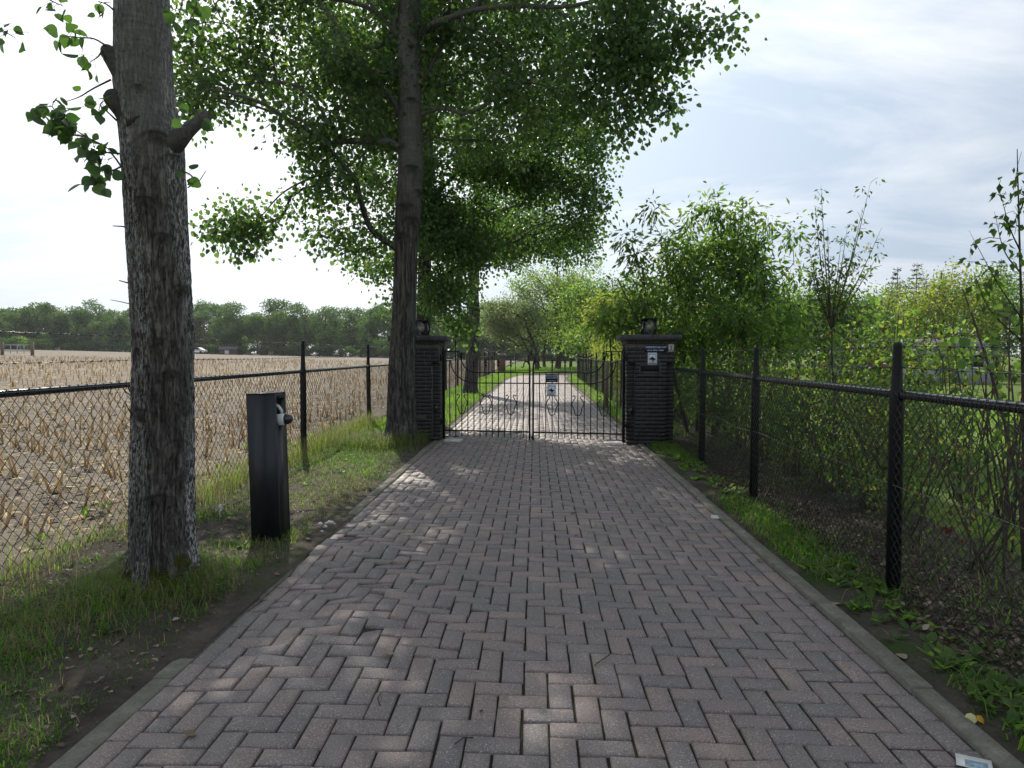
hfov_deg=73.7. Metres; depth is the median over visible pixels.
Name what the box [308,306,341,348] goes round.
treeline tree
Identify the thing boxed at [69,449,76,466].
maize stub
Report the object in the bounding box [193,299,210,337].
treeline tree
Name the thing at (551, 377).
no entry sign
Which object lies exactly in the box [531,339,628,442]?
gate leaf
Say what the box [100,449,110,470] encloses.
maize stub
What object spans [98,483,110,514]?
maize stub
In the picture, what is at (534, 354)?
field bush
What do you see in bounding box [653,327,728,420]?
roadside bush
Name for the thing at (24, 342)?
field bush
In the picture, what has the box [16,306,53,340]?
treeline tree
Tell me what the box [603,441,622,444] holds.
stone slab
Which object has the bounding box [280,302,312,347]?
treeline tree
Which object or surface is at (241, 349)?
field bush
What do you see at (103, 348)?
field bush
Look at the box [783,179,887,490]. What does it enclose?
slim bush
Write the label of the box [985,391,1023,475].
hedge shrub
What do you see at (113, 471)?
maize stub
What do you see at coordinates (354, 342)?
treeline tree
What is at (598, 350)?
roadside bush
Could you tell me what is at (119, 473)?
maize stub
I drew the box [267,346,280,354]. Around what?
field bush
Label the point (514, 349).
treeline tree
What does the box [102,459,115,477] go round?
maize stub
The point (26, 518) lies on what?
maize stub
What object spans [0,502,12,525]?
maize stub
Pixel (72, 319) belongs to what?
treeline tree
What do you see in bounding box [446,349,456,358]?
field bush
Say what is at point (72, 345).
field bush
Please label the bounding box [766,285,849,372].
broadleaf tree
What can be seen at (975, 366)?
window
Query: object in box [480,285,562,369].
broadleaf tree
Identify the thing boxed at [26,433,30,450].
maize stub
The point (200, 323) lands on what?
treeline tree
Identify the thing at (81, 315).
treeline tree
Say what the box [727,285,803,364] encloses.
broadleaf tree
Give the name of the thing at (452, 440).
stone slab
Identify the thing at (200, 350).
parked car
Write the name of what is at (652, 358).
guard dog sign
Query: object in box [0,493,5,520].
maize stub
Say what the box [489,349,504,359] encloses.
field bush
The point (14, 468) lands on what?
maize stub
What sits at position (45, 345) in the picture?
field bush
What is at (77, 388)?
chain link fence
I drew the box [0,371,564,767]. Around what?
verge
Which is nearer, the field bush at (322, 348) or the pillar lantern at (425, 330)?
the pillar lantern at (425, 330)
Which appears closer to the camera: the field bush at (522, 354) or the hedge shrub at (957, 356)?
the hedge shrub at (957, 356)
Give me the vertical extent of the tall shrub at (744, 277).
4.845 m
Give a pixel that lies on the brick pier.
(502, 363)
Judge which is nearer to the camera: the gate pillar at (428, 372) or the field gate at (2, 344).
the gate pillar at (428, 372)
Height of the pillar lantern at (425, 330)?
0.279 m
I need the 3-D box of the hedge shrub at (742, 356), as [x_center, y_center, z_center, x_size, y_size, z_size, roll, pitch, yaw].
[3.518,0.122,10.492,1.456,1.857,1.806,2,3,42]
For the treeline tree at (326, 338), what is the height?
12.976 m
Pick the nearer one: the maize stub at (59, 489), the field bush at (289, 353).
the maize stub at (59, 489)
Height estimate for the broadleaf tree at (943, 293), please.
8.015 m
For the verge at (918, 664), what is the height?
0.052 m
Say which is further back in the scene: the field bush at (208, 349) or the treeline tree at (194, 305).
the treeline tree at (194, 305)
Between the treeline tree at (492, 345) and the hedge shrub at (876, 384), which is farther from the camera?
the treeline tree at (492, 345)
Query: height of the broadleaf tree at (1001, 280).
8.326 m
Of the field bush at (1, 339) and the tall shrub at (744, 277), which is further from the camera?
the field bush at (1, 339)
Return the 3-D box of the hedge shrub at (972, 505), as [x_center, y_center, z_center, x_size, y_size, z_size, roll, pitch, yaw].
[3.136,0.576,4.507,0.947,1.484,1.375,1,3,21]
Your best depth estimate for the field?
15.21 m
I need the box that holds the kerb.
[48,373,1023,767]
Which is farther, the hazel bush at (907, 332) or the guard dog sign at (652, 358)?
the guard dog sign at (652, 358)
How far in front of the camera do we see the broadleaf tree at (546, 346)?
73.11 m
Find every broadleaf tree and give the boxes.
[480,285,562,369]
[499,249,604,369]
[519,303,562,367]
[542,299,588,366]
[546,264,662,361]
[576,280,662,359]
[662,279,740,356]
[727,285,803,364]
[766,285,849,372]
[775,272,884,379]
[840,278,945,338]
[845,285,889,321]
[873,255,1013,342]
[947,258,1023,375]
[969,272,1023,364]
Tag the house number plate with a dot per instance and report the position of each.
(671, 348)
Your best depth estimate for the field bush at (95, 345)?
167.65 m
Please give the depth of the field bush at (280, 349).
160.76 m
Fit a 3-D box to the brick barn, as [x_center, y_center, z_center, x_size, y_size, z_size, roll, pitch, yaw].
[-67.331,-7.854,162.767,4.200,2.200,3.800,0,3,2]
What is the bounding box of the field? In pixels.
[0,349,526,569]
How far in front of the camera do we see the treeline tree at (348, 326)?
181.23 m
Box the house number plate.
[668,344,673,351]
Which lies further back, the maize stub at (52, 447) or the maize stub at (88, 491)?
the maize stub at (52, 447)
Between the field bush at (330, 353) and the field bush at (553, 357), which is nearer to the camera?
the field bush at (553, 357)
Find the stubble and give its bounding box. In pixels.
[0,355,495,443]
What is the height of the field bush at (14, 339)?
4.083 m
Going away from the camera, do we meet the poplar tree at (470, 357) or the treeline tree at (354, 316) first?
the poplar tree at (470, 357)
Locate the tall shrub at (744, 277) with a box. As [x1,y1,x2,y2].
[576,181,829,436]
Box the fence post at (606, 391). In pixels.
[604,361,608,407]
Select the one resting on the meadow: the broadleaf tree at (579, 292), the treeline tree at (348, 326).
the broadleaf tree at (579, 292)
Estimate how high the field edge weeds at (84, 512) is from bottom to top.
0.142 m
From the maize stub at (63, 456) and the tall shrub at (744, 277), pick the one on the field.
the maize stub at (63, 456)
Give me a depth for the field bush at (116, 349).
167.01 m
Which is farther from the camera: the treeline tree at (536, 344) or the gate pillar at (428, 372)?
the treeline tree at (536, 344)
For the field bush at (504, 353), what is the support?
on the field
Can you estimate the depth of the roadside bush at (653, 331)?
18.74 m
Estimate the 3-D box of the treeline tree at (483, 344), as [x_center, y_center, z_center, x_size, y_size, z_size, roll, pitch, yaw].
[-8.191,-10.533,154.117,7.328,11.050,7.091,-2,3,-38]
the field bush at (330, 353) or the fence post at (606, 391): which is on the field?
the field bush at (330, 353)
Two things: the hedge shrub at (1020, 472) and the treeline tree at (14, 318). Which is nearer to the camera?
the hedge shrub at (1020, 472)
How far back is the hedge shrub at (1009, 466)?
6.11 m
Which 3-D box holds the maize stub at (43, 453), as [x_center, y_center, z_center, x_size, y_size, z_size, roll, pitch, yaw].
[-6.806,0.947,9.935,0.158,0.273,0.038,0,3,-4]
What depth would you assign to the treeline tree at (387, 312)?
176.42 m
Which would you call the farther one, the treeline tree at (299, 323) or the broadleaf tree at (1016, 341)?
the treeline tree at (299, 323)
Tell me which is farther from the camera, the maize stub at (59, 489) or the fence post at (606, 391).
the fence post at (606, 391)
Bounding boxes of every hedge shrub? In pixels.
[686,332,790,448]
[716,336,817,461]
[733,343,846,477]
[765,347,890,499]
[793,363,954,517]
[823,367,991,545]
[825,309,960,472]
[878,310,1023,512]
[904,373,1023,580]
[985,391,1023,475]
[993,395,1021,497]
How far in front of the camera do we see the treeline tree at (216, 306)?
183.17 m
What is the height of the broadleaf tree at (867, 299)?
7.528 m
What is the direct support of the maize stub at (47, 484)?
on the field
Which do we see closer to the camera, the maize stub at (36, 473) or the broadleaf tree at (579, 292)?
the maize stub at (36, 473)
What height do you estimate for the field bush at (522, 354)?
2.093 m
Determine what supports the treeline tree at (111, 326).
on the field
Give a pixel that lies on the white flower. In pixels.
(219, 507)
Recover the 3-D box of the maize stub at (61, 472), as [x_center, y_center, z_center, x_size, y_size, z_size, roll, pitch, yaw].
[-5.100,1.030,7.758,0.181,0.328,0.063,3,-9,-16]
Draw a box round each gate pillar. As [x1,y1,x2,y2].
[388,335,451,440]
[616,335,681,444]
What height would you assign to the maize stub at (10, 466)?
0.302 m
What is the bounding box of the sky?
[0,0,1023,353]
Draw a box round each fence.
[0,330,494,580]
[497,356,706,370]
[577,352,621,406]
[673,342,1023,678]
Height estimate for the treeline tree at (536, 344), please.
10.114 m
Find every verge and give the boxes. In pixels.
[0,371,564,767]
[567,374,1023,763]
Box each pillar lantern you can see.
[416,320,429,335]
[641,318,656,334]
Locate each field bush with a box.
[0,338,16,349]
[1,335,29,349]
[16,340,29,349]
[24,338,46,349]
[32,339,55,349]
[59,343,72,349]
[66,343,76,350]
[73,343,88,350]
[80,341,96,350]
[86,341,105,350]
[98,344,111,351]
[106,344,117,351]
[113,345,122,351]
[116,342,130,351]
[124,342,130,351]
[194,343,208,353]
[203,345,214,353]
[207,344,219,353]
[236,346,247,354]
[243,347,254,354]
[251,345,268,354]
[257,344,277,354]
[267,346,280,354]
[275,346,290,355]
[283,348,295,355]
[289,345,306,355]
[305,348,313,355]
[309,346,323,355]
[317,346,336,356]
[322,346,338,356]
[331,347,347,356]
[342,346,359,356]
[355,349,365,356]
[361,347,379,357]
[370,349,382,357]
[376,348,388,357]
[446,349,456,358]
[453,349,465,358]
[480,348,493,358]
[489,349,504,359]
[498,351,514,359]
[508,351,524,361]
[521,353,532,360]
[527,349,545,360]
[539,351,552,360]
[545,350,564,360]
[562,351,569,360]
[564,351,576,360]
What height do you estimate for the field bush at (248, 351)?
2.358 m
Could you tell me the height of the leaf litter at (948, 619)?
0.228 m
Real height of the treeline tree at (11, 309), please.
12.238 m
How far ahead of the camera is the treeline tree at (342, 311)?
178.08 m
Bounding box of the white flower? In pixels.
[215,504,222,514]
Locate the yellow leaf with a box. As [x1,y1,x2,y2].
[965,713,983,723]
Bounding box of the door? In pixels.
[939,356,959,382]
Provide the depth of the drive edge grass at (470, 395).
22.11 m
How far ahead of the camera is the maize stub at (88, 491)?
6.78 m
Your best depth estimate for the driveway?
3.40 m
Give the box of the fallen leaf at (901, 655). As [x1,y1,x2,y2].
[896,653,906,658]
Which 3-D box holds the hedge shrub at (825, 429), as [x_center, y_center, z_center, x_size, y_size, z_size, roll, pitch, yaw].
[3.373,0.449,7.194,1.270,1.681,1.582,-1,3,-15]
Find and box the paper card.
[955,753,992,767]
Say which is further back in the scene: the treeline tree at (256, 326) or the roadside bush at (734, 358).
the treeline tree at (256, 326)
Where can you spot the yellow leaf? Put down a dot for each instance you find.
(973, 718)
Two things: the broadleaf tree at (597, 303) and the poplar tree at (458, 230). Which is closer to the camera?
the poplar tree at (458, 230)
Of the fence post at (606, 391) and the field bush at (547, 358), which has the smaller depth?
the fence post at (606, 391)
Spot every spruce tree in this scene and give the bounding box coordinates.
[889,267,908,304]
[905,263,929,300]
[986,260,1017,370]
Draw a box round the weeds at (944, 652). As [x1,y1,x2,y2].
[4,442,1023,731]
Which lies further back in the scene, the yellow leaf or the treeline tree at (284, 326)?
the treeline tree at (284, 326)
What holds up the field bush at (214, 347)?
on the field
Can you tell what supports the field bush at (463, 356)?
on the field
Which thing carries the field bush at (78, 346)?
on the field
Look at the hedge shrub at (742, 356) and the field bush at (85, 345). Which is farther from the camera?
the field bush at (85, 345)
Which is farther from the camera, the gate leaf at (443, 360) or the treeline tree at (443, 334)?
the treeline tree at (443, 334)
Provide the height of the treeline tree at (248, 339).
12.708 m
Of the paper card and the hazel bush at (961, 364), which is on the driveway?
the paper card
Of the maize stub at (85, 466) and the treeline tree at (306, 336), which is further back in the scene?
the treeline tree at (306, 336)
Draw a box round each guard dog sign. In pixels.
[547,384,555,396]
[647,352,657,364]
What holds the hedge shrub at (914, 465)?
on the verge at (918, 664)
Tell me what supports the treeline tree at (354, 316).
on the field
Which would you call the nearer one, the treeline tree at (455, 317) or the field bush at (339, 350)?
the field bush at (339, 350)
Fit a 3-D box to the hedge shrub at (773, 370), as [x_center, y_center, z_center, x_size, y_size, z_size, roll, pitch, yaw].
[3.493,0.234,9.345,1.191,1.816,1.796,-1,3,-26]
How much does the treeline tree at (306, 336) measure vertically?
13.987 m
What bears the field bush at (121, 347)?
on the field
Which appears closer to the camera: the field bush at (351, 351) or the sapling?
the sapling
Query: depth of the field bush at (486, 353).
148.91 m
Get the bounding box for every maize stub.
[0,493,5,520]
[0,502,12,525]
[1,451,8,474]
[6,456,15,477]
[10,454,16,475]
[22,503,34,534]
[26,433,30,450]
[27,437,36,451]
[32,460,42,483]
[39,503,51,534]
[40,440,47,454]
[41,473,56,494]
[47,438,55,456]
[54,460,68,484]
[56,476,62,498]
[59,447,66,464]
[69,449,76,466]
[76,430,82,445]
[79,477,92,505]
[83,450,86,469]
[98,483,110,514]
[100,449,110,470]
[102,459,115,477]
[105,433,109,451]
[109,456,117,478]
[116,459,126,481]
[223,443,230,461]
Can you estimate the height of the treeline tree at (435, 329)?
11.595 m
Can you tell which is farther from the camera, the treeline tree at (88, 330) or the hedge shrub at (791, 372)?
the treeline tree at (88, 330)
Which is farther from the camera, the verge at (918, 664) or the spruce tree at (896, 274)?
the spruce tree at (896, 274)
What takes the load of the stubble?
on the field
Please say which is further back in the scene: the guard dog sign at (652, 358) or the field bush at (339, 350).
the field bush at (339, 350)
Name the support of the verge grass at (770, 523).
on the verge at (918, 664)
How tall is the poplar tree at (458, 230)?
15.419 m
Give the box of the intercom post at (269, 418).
[246,392,292,540]
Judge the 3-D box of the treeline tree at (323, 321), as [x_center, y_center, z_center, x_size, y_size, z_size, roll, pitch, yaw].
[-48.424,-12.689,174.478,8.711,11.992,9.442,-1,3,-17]
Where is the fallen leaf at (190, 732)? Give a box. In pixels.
[186,729,195,736]
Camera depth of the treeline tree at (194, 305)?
192.81 m
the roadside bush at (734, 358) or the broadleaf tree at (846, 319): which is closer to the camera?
the roadside bush at (734, 358)
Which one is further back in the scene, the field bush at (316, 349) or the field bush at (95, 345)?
the field bush at (95, 345)
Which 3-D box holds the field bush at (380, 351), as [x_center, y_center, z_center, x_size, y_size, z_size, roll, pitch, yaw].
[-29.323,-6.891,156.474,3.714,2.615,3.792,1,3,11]
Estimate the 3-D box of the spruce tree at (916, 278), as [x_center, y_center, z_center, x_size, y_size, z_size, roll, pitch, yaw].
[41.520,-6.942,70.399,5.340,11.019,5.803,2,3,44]
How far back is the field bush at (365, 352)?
156.37 m
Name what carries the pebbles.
on the verge at (192, 641)
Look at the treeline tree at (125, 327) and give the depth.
172.23 m
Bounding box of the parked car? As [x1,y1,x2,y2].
[194,347,206,353]
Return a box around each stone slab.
[444,438,462,441]
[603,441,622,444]
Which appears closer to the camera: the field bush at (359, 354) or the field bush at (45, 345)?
the field bush at (359, 354)
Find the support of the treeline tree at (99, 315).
on the field
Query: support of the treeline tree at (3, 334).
on the field
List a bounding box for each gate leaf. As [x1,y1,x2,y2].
[440,339,530,439]
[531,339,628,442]
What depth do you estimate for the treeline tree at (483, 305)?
159.04 m
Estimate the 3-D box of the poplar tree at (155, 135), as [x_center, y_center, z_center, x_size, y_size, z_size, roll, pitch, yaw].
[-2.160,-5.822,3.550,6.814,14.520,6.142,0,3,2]
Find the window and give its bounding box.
[967,355,983,367]
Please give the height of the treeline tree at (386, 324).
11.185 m
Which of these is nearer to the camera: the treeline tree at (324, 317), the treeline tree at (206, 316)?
the treeline tree at (206, 316)
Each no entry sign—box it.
[545,374,557,381]
[645,345,665,351]
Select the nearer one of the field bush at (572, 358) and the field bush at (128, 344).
the field bush at (572, 358)
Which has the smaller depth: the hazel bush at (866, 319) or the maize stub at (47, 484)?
the maize stub at (47, 484)
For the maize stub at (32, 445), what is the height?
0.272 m
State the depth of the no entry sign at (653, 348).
11.04 m
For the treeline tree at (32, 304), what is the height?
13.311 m
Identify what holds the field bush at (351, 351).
on the field
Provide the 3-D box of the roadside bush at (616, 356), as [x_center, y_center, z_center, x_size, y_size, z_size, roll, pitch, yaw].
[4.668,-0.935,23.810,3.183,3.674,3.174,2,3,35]
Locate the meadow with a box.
[483,356,1021,555]
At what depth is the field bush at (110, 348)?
167.37 m
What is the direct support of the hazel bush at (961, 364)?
on the meadow
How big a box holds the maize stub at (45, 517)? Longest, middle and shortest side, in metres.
0.304 x 0.133 x 0.072 m
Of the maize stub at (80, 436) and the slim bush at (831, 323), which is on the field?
the maize stub at (80, 436)
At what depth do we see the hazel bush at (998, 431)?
6.41 m
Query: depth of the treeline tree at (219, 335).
164.66 m
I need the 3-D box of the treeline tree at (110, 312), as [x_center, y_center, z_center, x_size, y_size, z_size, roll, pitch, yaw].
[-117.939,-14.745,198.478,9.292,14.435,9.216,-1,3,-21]
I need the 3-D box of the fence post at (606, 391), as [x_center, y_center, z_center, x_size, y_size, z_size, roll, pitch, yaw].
[2.569,0.123,18.495,0.123,1.481,0.107,0,3,2]
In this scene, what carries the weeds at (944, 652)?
on the verge at (918, 664)
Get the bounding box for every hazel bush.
[767,282,943,452]
[833,298,993,462]
[907,289,1023,552]
[911,345,1021,521]
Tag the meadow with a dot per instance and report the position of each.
(1016, 388)
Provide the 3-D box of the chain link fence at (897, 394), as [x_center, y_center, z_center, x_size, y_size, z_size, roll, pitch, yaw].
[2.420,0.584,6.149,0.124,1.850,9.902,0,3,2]
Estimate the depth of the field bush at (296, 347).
159.48 m
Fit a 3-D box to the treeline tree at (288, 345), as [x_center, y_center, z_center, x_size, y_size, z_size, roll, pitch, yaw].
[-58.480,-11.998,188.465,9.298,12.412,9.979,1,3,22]
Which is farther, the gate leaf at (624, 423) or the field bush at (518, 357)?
the field bush at (518, 357)
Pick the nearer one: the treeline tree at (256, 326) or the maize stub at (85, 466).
the maize stub at (85, 466)
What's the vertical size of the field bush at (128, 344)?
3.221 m
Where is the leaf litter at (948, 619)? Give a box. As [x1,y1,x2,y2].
[0,441,1023,761]
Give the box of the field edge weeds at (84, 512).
[33,428,330,540]
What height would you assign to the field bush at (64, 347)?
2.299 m
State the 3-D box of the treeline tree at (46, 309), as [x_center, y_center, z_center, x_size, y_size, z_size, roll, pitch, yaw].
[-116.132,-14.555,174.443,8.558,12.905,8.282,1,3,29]
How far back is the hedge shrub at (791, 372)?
8.13 m
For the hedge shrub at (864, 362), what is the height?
2.092 m
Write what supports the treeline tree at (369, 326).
on the field
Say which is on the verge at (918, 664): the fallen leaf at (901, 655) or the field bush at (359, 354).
the fallen leaf at (901, 655)
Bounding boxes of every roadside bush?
[584,317,623,378]
[590,332,629,387]
[598,326,675,389]
[614,316,695,396]
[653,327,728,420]
[684,295,775,397]
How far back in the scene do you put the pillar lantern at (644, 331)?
11.25 m
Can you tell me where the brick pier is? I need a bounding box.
[498,356,505,371]
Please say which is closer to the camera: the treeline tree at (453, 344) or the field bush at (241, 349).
the treeline tree at (453, 344)
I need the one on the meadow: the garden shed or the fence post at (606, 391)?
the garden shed
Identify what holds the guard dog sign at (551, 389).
attached to the gate leaf at (624, 423)
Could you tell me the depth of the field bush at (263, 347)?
161.24 m
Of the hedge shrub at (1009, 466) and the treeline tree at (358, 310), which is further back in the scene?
the treeline tree at (358, 310)
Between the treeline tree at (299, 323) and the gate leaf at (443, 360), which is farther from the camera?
the treeline tree at (299, 323)
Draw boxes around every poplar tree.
[0,0,213,588]
[170,0,767,444]
[286,0,630,354]
[388,56,612,392]
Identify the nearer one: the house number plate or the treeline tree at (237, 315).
the house number plate
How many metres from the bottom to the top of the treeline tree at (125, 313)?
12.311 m
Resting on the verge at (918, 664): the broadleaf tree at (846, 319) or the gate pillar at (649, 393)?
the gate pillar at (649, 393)
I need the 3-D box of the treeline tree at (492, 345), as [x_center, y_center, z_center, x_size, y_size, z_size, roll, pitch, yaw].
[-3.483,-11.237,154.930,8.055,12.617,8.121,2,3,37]
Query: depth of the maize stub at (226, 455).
9.26 m
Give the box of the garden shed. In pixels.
[826,339,999,383]
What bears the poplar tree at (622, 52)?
on the verge at (192, 641)
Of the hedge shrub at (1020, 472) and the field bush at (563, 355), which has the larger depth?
the field bush at (563, 355)
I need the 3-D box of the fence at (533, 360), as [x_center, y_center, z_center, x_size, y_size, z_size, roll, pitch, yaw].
[8.295,-1.717,59.729,19.261,1.520,0.070,0,3,2]
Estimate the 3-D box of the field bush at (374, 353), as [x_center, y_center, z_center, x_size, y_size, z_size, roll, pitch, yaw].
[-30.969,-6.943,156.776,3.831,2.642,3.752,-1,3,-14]
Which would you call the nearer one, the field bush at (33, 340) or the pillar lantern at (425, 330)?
the pillar lantern at (425, 330)
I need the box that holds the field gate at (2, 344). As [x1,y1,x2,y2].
[0,342,33,355]
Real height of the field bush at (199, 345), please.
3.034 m
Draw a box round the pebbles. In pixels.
[316,521,336,531]
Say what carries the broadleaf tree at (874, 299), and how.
on the meadow
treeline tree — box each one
[0,308,17,338]
[0,309,36,340]
[4,307,36,334]
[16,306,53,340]
[28,302,58,349]
[36,302,71,349]
[50,306,95,343]
[56,312,89,344]
[75,318,105,347]
[81,298,114,343]
[94,308,121,349]
[96,315,127,346]
[108,308,129,340]
[114,316,130,351]
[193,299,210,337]
[193,303,225,351]
[194,310,206,337]
[194,310,213,346]
[201,302,233,346]
[209,300,247,345]
[217,303,249,341]
[224,317,254,354]
[230,316,259,346]
[243,311,279,343]
[255,298,292,354]
[265,308,303,354]
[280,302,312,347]
[285,323,311,353]
[288,302,319,346]
[305,305,344,345]
[307,313,336,345]
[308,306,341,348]
[326,306,355,353]
[337,314,361,355]
[338,316,352,355]
[343,310,376,349]
[347,306,374,354]
[353,306,387,350]
[360,302,391,354]
[375,314,391,349]
[430,306,451,348]
[431,319,451,348]
[435,309,465,343]
[447,321,465,357]
[462,315,489,351]
[479,300,507,356]
[480,312,512,351]
[505,322,526,355]
[521,328,548,360]
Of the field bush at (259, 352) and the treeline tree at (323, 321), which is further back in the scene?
the treeline tree at (323, 321)
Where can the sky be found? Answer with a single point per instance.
(924, 98)
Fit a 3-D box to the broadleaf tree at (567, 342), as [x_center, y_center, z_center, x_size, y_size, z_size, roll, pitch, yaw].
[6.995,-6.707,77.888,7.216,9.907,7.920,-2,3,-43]
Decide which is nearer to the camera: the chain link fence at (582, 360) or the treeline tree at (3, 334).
the chain link fence at (582, 360)
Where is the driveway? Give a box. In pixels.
[77,366,993,767]
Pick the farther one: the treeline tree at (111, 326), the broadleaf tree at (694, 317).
the treeline tree at (111, 326)
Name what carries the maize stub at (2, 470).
on the field
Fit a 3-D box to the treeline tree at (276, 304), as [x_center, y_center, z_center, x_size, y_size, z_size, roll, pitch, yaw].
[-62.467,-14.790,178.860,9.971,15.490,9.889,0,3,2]
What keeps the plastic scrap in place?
on the driveway
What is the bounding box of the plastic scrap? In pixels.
[711,515,719,518]
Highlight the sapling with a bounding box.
[957,149,1023,571]
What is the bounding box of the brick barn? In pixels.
[217,346,239,354]
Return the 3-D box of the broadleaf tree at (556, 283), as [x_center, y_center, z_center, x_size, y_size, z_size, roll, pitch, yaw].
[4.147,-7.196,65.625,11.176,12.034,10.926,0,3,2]
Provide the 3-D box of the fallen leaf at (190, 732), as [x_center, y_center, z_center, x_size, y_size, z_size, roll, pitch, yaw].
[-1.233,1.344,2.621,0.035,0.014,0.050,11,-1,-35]
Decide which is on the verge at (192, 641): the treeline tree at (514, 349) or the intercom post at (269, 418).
the intercom post at (269, 418)
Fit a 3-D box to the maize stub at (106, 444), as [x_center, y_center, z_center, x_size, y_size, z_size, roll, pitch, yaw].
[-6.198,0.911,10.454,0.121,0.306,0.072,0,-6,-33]
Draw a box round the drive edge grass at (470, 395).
[346,370,706,437]
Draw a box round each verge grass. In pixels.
[647,435,1023,750]
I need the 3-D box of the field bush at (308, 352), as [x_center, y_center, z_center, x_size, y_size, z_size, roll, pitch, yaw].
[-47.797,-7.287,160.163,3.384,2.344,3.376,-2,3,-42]

